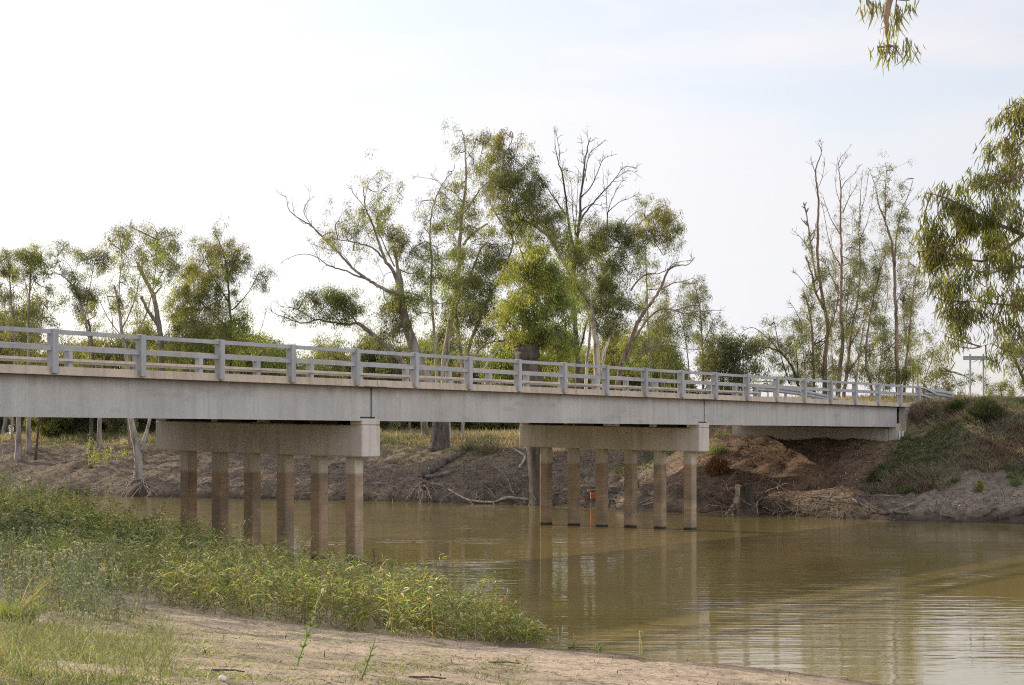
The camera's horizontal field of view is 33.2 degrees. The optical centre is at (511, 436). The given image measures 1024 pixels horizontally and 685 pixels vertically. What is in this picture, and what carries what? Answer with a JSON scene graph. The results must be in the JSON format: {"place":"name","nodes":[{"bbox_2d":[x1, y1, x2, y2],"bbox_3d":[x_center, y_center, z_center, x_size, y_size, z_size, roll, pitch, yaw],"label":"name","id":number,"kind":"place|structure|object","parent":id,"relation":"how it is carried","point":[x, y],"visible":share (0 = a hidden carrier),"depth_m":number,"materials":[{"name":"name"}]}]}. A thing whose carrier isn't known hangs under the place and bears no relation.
{"place":"outdoors","nodes":[
{"label":"outdoors","id":0,"kind":"place"},
{"bbox_2d":[0,494,1023,684],"bbox_3d":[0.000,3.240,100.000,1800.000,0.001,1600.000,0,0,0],"label":"water","id":1,"kind":"structure","parent":0,"point":[884,602],"depth_m":39.35,"materials":[{"name":"brown liquid"}]},
{"bbox_2d":[0,395,1023,684],"bbox_3d":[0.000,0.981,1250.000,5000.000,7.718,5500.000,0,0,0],"label":"ground","id":2,"kind":"structure","parent":0,"point":[832,463],"depth_m":67.84,"materials":[{"name":"soil"}]},
{"bbox_2d":[0,554,21,605],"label":"weed","id":3,"kind":"object","parent":2,"relation":"on","point":[13,586],"visible":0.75,"depth_m":21.16,"materials":[{"name":"green plant"}]},
{"bbox_2d":[0,246,45,452],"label":"slender gum","id":4,"kind":"object","parent":2,"relation":"on","point":[10,295],"visible":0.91,"depth_m":105.98,"materials":[{"name":"green plant"}]},
{"bbox_2d":[11,352,36,462],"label":"slim trunk","id":5,"kind":"object","parent":2,"relation":"on","point":[18,452],"visible":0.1,"depth_m":102.86,"materials":[{"name":"grey plant"}]},
{"bbox_2d":[13,544,35,601],"bbox_3d":[-6.150,1.763,21.633,0.300,0.816,0.276,0,0,40],"label":"weed","id":6,"kind":"object","parent":2,"relation":"on","point":[24,573],"visible":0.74,"depth_m":21.61,"materials":[{"name":"green plant"}]},
{"bbox_2d":[0,284,48,434],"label":"background tree","id":7,"kind":"object","parent":2,"relation":"on","point":[24,337],"visible":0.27,"depth_m":120.17,"materials":[{"name":"green plant"}]},
{"bbox_2d":[15,566,37,625],"bbox_3d":[-5.298,1.755,18.743,0.249,0.678,0.229,0,0,-40],"label":"weed","id":8,"kind":"object","parent":2,"relation":"on","point":[31,593],"visible":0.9,"depth_m":18.74,"materials":[{"name":"green plant"}]},
{"bbox_2d":[0,568,64,623],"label":"grass tussock","id":9,"kind":"object","parent":2,"relation":"on","point":[8,609],"depth_m":19.26,"materials":[{"name":"green plant"}]},
{"bbox_2d":[7,239,70,454],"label":"slender gum","id":10,"kind":"object","parent":2,"relation":"on","point":[34,259],"visible":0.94,"depth_m":104.14,"materials":[{"name":"green plant"}]},
{"bbox_2d":[0,500,79,538],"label":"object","id":11,"kind":"object","parent":2,"relation":"on","point":[30,520],"visible":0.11,"depth_m":36.94,"materials":[{"name":"green plant"}]},
{"bbox_2d":[33,561,50,614],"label":"weed","id":12,"kind":"object","parent":2,"relation":"on","point":[43,594],"visible":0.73,"depth_m":20.48,"materials":[{"name":"green plant"}]},
{"bbox_2d":[22,417,75,438],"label":"scrub bush","id":13,"kind":"object","parent":2,"relation":"on","point":[52,426],"visible":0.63,"depth_m":110.16,"materials":[{"name":"green plant"}]},
{"bbox_2d":[28,324,78,459],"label":"slim trunk","id":14,"kind":"object","parent":2,"relation":"on","point":[37,437],"visible":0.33,"depth_m":102.95,"materials":[{"name":"grey plant"}]},
{"bbox_2d":[42,597,76,631],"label":"weed","id":15,"kind":"object","parent":2,"relation":"on","point":[64,618],"visible":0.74,"depth_m":18.07,"materials":[{"name":"green plant"}]},
{"bbox_2d":[51,549,75,611],"bbox_3d":[-5.591,1.812,21.411,0.283,0.837,0.307,0,0,31],"label":"weed","id":16,"kind":"object","parent":2,"relation":"on","point":[58,586],"visible":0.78,"depth_m":21.40,"materials":[{"name":"green plant"}]},
{"bbox_2d":[53,552,75,615],"bbox_3d":[-5.434,1.818,20.913,0.300,0.816,0.276,0,0,20],"label":"weed","id":17,"kind":"object","parent":2,"relation":"on","point":[65,591],"visible":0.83,"depth_m":20.93,"materials":[{"name":"green plant"}]},
{"bbox_2d":[63,548,85,611],"bbox_3d":[-5.474,1.818,21.487,0.310,0.844,0.286,0,0,10],"label":"weed","id":18,"kind":"object","parent":2,"relation":"on","point":[71,555],"visible":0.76,"depth_m":21.50,"materials":[{"name":"green plant"}]},
{"bbox_2d":[63,417,87,435],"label":"scrub bush","id":19,"kind":"object","parent":2,"relation":"on","point":[72,427],"visible":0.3,"depth_m":111.62,"materials":[{"name":"green plant"}]},
{"bbox_2d":[34,239,127,448],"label":"slender gum","id":20,"kind":"object","parent":2,"relation":"on","point":[83,295],"visible":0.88,"depth_m":102.38,"materials":[{"name":"green plant"}]},
{"bbox_2d":[71,542,90,605],"bbox_3d":[-5.595,1.811,22.184,0.301,0.889,0.326,0,0,-16],"label":"weed","id":21,"kind":"object","parent":2,"relation":"on","point":[76,581],"visible":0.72,"depth_m":22.14,"materials":[{"name":"green plant"}]},
{"bbox_2d":[61,418,103,434],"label":"scrub bush","id":22,"kind":"object","parent":2,"relation":"on","point":[83,427],"visible":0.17,"depth_m":111.67,"materials":[{"name":"green plant"}]},
{"bbox_2d":[68,300,106,468],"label":"slim trunk","id":23,"kind":"object","parent":2,"relation":"on","point":[82,322],"visible":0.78,"depth_m":97.95,"materials":[{"name":"green plant"}]},
{"bbox_2d":[73,337,106,367],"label":"background tree","id":24,"kind":"object","parent":2,"relation":"on","point":[78,357],"visible":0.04,"depth_m":123.91,"materials":[{"name":"green plant"}]},
{"bbox_2d":[59,335,123,431],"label":"background tree","id":25,"kind":"object","parent":2,"relation":"on","point":[61,354],"depth_m":130.25,"materials":[{"name":"green plant"}]},
{"bbox_2d":[82,542,100,590],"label":"weed","id":26,"kind":"object","parent":2,"relation":"on","point":[90,547],"visible":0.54,"depth_m":25.66,"materials":[{"name":"green plant"}]},
{"bbox_2d":[81,559,102,614],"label":"weed","id":27,"kind":"object","parent":2,"relation":"on","point":[85,576],"visible":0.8,"depth_m":21.31,"materials":[{"name":"green plant"}]},
{"bbox_2d":[87,568,106,621],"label":"weed","id":28,"kind":"object","parent":2,"relation":"on","point":[97,601],"visible":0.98,"depth_m":20.58,"materials":[{"name":"green plant"}]},
{"bbox_2d":[100,557,119,608],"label":"weed","id":29,"kind":"object","parent":2,"relation":"on","point":[114,580],"visible":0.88,"depth_m":22.81,"materials":[{"name":"green plant"}]},
{"bbox_2d":[74,312,158,370],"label":"background tree","id":30,"kind":"object","parent":2,"relation":"on","point":[112,357],"visible":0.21,"depth_m":115.63,"materials":[{"name":"green plant"}]},
{"bbox_2d":[102,418,140,434],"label":"scrub bush","id":31,"kind":"object","parent":2,"relation":"on","point":[118,425],"visible":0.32,"depth_m":108.86,"materials":[{"name":"green plant"}]},
{"bbox_2d":[60,218,187,479],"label":"forked gum","id":32,"kind":"object","parent":2,"relation":"on","point":[138,447],"visible":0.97,"depth_m":93.28,"materials":[{"name":"green plant"}]},
{"bbox_2d":[0,441,248,573],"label":"reeds","id":33,"kind":"object","parent":2,"relation":"on","point":[96,523],"visible":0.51,"depth_m":40.89,"materials":[{"name":"green plant"}]},
{"bbox_2d":[111,564,148,618],"bbox_3d":[-4.827,1.979,21.684,0.438,0.720,0.303,0,0,1],"label":"weed","id":34,"kind":"object","parent":2,"relation":"on","point":[134,600],"visible":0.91,"depth_m":21.68,"materials":[{"name":"green plant"}]},
{"bbox_2d":[107,471,157,496],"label":"root mass","id":35,"kind":"object","parent":2,"relation":"on","point":[137,481],"visible":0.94,"depth_m":91.73,"materials":[{"name":"grey wood"}]},
{"bbox_2d":[140,418,156,433],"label":"scrub bush","id":36,"kind":"object","parent":2,"relation":"on","point":[152,428],"visible":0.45,"depth_m":112.57,"materials":[{"name":"green plant"}]},
{"bbox_2d":[122,312,182,360],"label":"background tree","id":37,"kind":"object","parent":2,"relation":"on","point":[156,342],"visible":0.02,"depth_m":129.26,"materials":[{"name":"green plant"}]},
{"bbox_2d":[132,224,174,451],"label":"grey snag","id":38,"kind":"object","parent":2,"relation":"on","point":[156,319],"visible":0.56,"depth_m":98.88,"materials":[{"name":"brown wood"}]},
{"bbox_2d":[156,302,226,372],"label":"background tree","id":39,"kind":"object","parent":2,"relation":"on","point":[193,370],"visible":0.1,"depth_m":121.26,"materials":[{"name":"green plant"}]},
{"bbox_2d":[156,215,278,373],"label":"broad gum","id":40,"kind":"object","parent":2,"relation":"on","point":[202,289],"visible":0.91,"depth_m":99.61,"materials":[{"name":"green plant"}]},
{"bbox_2d":[208,318,281,374],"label":"background tree","id":41,"kind":"object","parent":2,"relation":"on","point":[250,363],"visible":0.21,"depth_m":110.17,"materials":[{"name":"green plant"}]},
{"bbox_2d":[245,331,305,376],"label":"background tree","id":42,"kind":"object","parent":2,"relation":"on","point":[281,365],"visible":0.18,"depth_m":112.52,"materials":[{"name":"green plant"}]},
{"bbox_2d":[0,505,552,643],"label":"weeds","id":43,"kind":"object","parent":2,"relation":"on","point":[209,577],"visible":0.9,"depth_m":26.22,"materials":[{"name":"green plant"}]},
{"bbox_2d":[0,587,577,684],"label":"sand grass","id":44,"kind":"structure","parent":2,"relation":"on","point":[43,636],"depth_m":14.55,"materials":[{"name":"green plant"}]},
{"bbox_2d":[292,588,326,665],"bbox_3d":[-1.778,1.682,15.045,0.351,0.717,0.150,0,0,-12],"label":"weed","id":45,"kind":"object","parent":2,"relation":"on","point":[306,633],"visible":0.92,"depth_m":15.04,"materials":[{"name":"green plant"}]},
{"bbox_2d":[297,333,348,377],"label":"background tree","id":46,"kind":"object","parent":2,"relation":"on","point":[319,353],"visible":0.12,"depth_m":127.35,"materials":[{"name":"green plant"}]},
{"bbox_2d":[311,330,350,377],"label":"background tree","id":47,"kind":"object","parent":2,"relation":"on","point":[322,345],"visible":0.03,"depth_m":136.90,"materials":[{"name":"green plant"}]},
{"bbox_2d":[267,282,429,438],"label":"gum","id":48,"kind":"object","parent":2,"relation":"on","point":[340,301],"visible":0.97,"depth_m":96.54,"materials":[{"name":"green plant"}]},
{"bbox_2d":[314,334,384,379],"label":"background tree","id":49,"kind":"object","parent":2,"relation":"on","point":[342,369],"visible":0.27,"depth_m":120.94,"materials":[{"name":"green plant"}]},
{"bbox_2d":[277,148,449,451],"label":"leaning gum","id":50,"kind":"object","parent":2,"relation":"on","point":[400,299],"visible":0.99,"depth_m":91.51,"materials":[{"name":"green plant"}]},
{"bbox_2d":[359,637,376,678],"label":"weed","id":51,"kind":"object","parent":2,"relation":"on","point":[366,665],"visible":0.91,"depth_m":14.02,"materials":[{"name":"green plant"}]},
{"bbox_2d":[347,319,433,380],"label":"background tree","id":52,"kind":"object","parent":2,"relation":"on","point":[389,344],"visible":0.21,"depth_m":120.84,"materials":[{"name":"green plant"}]},
{"bbox_2d":[379,421,403,431],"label":"scrub bush","id":53,"kind":"object","parent":2,"relation":"on","point":[393,424],"visible":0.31,"depth_m":107.78,"materials":[{"name":"green plant"}]},
{"bbox_2d":[363,343,433,380],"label":"background tree","id":54,"kind":"object","parent":2,"relation":"on","point":[389,359],"visible":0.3,"depth_m":118.30,"materials":[{"name":"green plant"}]},
{"bbox_2d":[0,394,810,465],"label":"bank grass","id":55,"kind":"structure","parent":2,"relation":"on","point":[409,436],"depth_m":98.97,"materials":[{"name":"green plant"}]},
{"bbox_2d":[404,477,447,501],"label":"root mass","id":56,"kind":"object","parent":2,"relation":"on","point":[427,485],"visible":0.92,"depth_m":84.45,"materials":[{"name":"grey wood"}]},
{"bbox_2d":[400,313,466,360],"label":"background tree","id":57,"kind":"object","parent":2,"relation":"on","point":[440,336],"visible":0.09,"depth_m":140.39,"materials":[{"name":"green plant"}]},
{"bbox_2d":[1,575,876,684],"bbox_3d":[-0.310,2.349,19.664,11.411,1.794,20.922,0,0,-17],"label":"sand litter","id":58,"kind":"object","parent":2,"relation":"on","point":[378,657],"visible":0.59,"depth_m":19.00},
{"bbox_2d":[419,330,458,380],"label":"background tree","id":59,"kind":"object","parent":2,"relation":"on","point":[427,347],"visible":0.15,"depth_m":135.54,"materials":[{"name":"green plant"}]},
{"bbox_2d":[422,450,465,477],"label":"log","id":60,"kind":"object","parent":2,"relation":"on","point":[431,470],"visible":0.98,"depth_m":88.47,"materials":[{"name":"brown wood"}]},
{"bbox_2d":[0,326,920,560],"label":"road bridge","id":61,"kind":"structure","parent":2,"relation":"on","point":[346,416],"depth_m":46.81,"materials":[{"name":"concrete"}]},
{"bbox_2d":[430,346,496,384],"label":"background tree","id":62,"kind":"object","parent":2,"relation":"on","point":[476,364],"visible":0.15,"depth_m":126.91,"materials":[{"name":"green plant"}]},
{"bbox_2d":[462,482,496,502],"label":"root mass","id":63,"kind":"object","parent":2,"relation":"on","point":[484,487],"visible":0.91,"depth_m":82.73,"materials":[{"name":"grey wood"}]},
{"bbox_2d":[459,422,502,431],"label":"scrub bush","id":64,"kind":"object","parent":2,"relation":"on","point":[470,426],"visible":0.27,"depth_m":111.84,"materials":[{"name":"green plant"}]},
{"bbox_2d":[470,433,503,454],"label":"shrub","id":65,"kind":"object","parent":2,"relation":"on","point":[490,448],"visible":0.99,"depth_m":89.44,"materials":[{"name":"green plant"}]},
{"bbox_2d":[448,489,528,502],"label":"branch","id":66,"kind":"object","parent":2,"relation":"on","point":[520,498],"visible":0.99,"depth_m":81.90,"materials":[{"name":"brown wood"}]},
{"bbox_2d":[398,115,580,438],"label":"white stemmed gum","id":67,"kind":"object","parent":2,"relation":"on","point":[475,306],"visible":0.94,"depth_m":90.97,"materials":[{"name":"green plant"}]},
{"bbox_2d":[1,454,1016,521],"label":"driftwood tangle","id":68,"kind":"object","parent":2,"relation":"on","point":[638,483],"visible":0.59,"depth_m":77.66,"materials":[{"name":"brown wood"}]},
{"bbox_2d":[476,326,544,428],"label":"background tree","id":69,"kind":"object","parent":2,"relation":"on","point":[505,354],"visible":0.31,"depth_m":111.69,"materials":[{"name":"green plant"}]},
{"bbox_2d":[0,405,1023,516],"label":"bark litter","id":70,"kind":"object","parent":2,"relation":"on","point":[841,445],"visible":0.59,"depth_m":84.65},
{"bbox_2d":[480,211,588,505],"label":"broken trunk tree","id":71,"kind":"object","parent":2,"relation":"on","point":[540,279],"visible":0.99,"depth_m":80.01,"materials":[{"name":"green plant"}]},
{"bbox_2d":[518,322,591,387],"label":"background tree","id":72,"kind":"object","parent":2,"relation":"on","point":[570,332],"visible":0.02,"depth_m":132.73,"materials":[{"name":"green plant"}]},
{"bbox_2d":[548,330,634,389],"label":"background tree","id":73,"kind":"object","parent":2,"relation":"on","point":[582,361],"visible":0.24,"depth_m":120.80,"materials":[{"name":"green plant"}]},
{"bbox_2d":[544,126,642,388],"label":"bare topped tree","id":74,"kind":"object","parent":2,"relation":"on","point":[576,234],"visible":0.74,"depth_m":95.88,"materials":[{"name":"brown plant"}]},
{"bbox_2d":[513,193,686,389],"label":"spreading gum","id":75,"kind":"object","parent":2,"relation":"on","point":[597,243],"visible":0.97,"depth_m":94.81,"materials":[{"name":"green plant"}]},
{"bbox_2d":[585,309,687,390],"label":"background tree","id":76,"kind":"object","parent":2,"relation":"on","point":[618,358],"visible":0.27,"depth_m":118.13,"materials":[{"name":"green plant"}]},
{"bbox_2d":[616,244,692,392],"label":"slender gum","id":77,"kind":"object","parent":2,"relation":"on","point":[668,327],"visible":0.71,"depth_m":108.27,"materials":[{"name":"green plant"}]},
{"bbox_2d":[629,348,697,392],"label":"background tree","id":78,"kind":"object","parent":2,"relation":"on","point":[678,367],"visible":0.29,"depth_m":116.30,"materials":[{"name":"green plant"}]},
{"bbox_2d":[613,250,722,390],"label":"leaning brown tree","id":79,"kind":"object","parent":2,"relation":"on","point":[629,347],"visible":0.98,"depth_m":88.86,"materials":[{"name":"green plant"}]},
{"bbox_2d":[650,274,729,393],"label":"slender gum","id":80,"kind":"object","parent":2,"relation":"on","point":[694,298],"visible":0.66,"depth_m":111.72,"materials":[{"name":"green plant"}]},
{"bbox_2d":[698,454,731,475],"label":"shrub","id":81,"kind":"object","parent":2,"relation":"on","point":[718,466],"visible":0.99,"depth_m":74.74,"materials":[{"name":"brown plant"}]},
{"bbox_2d":[704,443,728,454],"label":"shrub","id":82,"kind":"object","parent":2,"relation":"on","point":[712,450],"visible":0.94,"depth_m":76.52,"materials":[{"name":"green plant"}]},
{"bbox_2d":[684,325,772,395],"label":"background tree","id":83,"kind":"object","parent":2,"relation":"on","point":[715,359],"visible":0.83,"depth_m":111.10,"materials":[{"name":"green plant"}]},
{"bbox_2d":[702,483,760,514],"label":"tree stump","id":84,"kind":"object","parent":2,"relation":"on","point":[745,492],"visible":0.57,"depth_m":70.95,"materials":[{"name":"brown wood"}]},
{"bbox_2d":[740,299,812,396],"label":"dark bushy tree","id":85,"kind":"object","parent":2,"relation":"on","point":[780,350],"visible":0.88,"depth_m":111.80,"materials":[{"name":"green plant"}]},
{"bbox_2d":[752,387,840,399],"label":"guardrail","id":86,"kind":"object","parent":2,"relation":"on","point":[811,394],"visible":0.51,"depth_m":84.11,"materials":[{"name":"metal"}]},
{"bbox_2d":[791,140,839,394],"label":"half dead gum","id":87,"kind":"object","parent":2,"relation":"on","point":[819,276],"visible":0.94,"depth_m":107.60,"materials":[{"name":"green plant"}]},
{"bbox_2d":[608,392,1023,493],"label":"embankment weeds","id":88,"kind":"object","parent":2,"relation":"on","point":[1012,410],"visible":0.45,"depth_m":70.51,"materials":[{"name":"green plant"}]},
{"bbox_2d":[817,144,879,399],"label":"twin stemmed gum","id":89,"kind":"object","parent":2,"relation":"on","point":[851,331],"visible":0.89,"depth_m":106.17,"materials":[{"name":"green plant"}]},
{"bbox_2d":[774,189,925,394],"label":"many stemmed gum","id":90,"kind":"object","parent":2,"relation":"on","point":[831,338],"visible":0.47,"depth_m":113.96,"materials":[{"name":"green plant"}]},
{"bbox_2d":[865,469,885,483],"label":"shrub","id":91,"kind":"object","parent":2,"relation":"on","point":[870,476],"visible":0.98,"depth_m":69.70,"materials":[{"name":"green plant"}]},
{"bbox_2d":[852,496,914,514],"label":"log","id":92,"kind":"object","parent":2,"relation":"on","point":[885,511],"visible":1,"depth_m":66.44,"materials":[{"name":"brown wood"}]},
{"bbox_2d":[848,151,928,398],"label":"straight gum","id":93,"kind":"object","parent":2,"relation":"on","point":[887,378],"visible":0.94,"depth_m":104.39,"materials":[{"name":"green plant"}]},
{"bbox_2d":[906,404,930,423],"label":"shrub","id":94,"kind":"object","parent":2,"relation":"on","point":[915,416],"visible":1,"depth_m":74.01,"materials":[{"name":"green plant"}]},
{"bbox_2d":[893,314,975,402],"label":"young gum","id":95,"kind":"object","parent":2,"relation":"on","point":[939,374],"visible":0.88,"depth_m":99.03,"materials":[{"name":"green plant"}]},
{"bbox_2d":[920,392,952,416],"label":"shrub","id":96,"kind":"object","parent":2,"relation":"on","point":[936,408],"visible":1,"depth_m":73.99,"materials":[{"name":"green plant"}]},
{"bbox_2d":[925,389,952,400],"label":"guardrail","id":97,"kind":"object","parent":2,"relation":"on","point":[943,393],"visible":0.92,"depth_m":76.86,"materials":[{"name":"metal"}]},
{"bbox_2d":[944,398,966,415],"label":"shrub","id":98,"kind":"object","parent":2,"relation":"on","point":[957,404],"visible":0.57,"depth_m":74.61,"materials":[{"name":"green plant"}]},
{"bbox_2d":[905,94,1023,379],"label":"overhanging gum","id":99,"kind":"object","parent":2,"relation":"on","point":[935,254],"visible":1,"depth_m":24.04,"materials":[{"name":"green plant"}]},
{"bbox_2d":[963,354,985,396],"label":"road sign","id":100,"kind":"object","parent":2,"relation":"on","point":[969,357],"visible":0.62,"depth_m":85.96,"materials":[{"name":"metal"}]},
{"bbox_2d":[962,395,1007,420],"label":"shrub","id":101,"kind":"object","parent":2,"relation":"on","point":[981,407],"visible":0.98,"depth_m":71.32,"materials":[{"name":"green plant"}]},
{"bbox_2d":[973,373,1021,397],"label":"round tree","id":102,"kind":"object","parent":2,"relation":"on","point":[1001,385],"visible":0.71,"depth_m":117.75,"materials":[{"name":"green plant"}]},
{"bbox_2d":[983,506,1023,520],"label":"log","id":103,"kind":"object","parent":2,"relation":"on","point":[1013,512],"visible":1,"depth_m":63.75,"materials":[{"name":"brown wood"}]},
{"bbox_2d":[987,323,1023,394],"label":"edge gum","id":104,"kind":"object","parent":2,"relation":"on","point":[1017,364],"visible":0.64,"depth_m":95.90,"materials":[{"name":"green plant"}]},
{"bbox_2d":[0,0,1023,432],"label":"sky","id":105,"kind":"structure","parent":0,"point":[190,114],"materials":[{"name":"white"}]},
{"bbox_2d":[856,0,924,77],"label":"overhead branch gum","id":106,"kind":"object","parent":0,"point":[886,7],"visible":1,"depth_m":12.99,"materials":[{"name":"green plant"}]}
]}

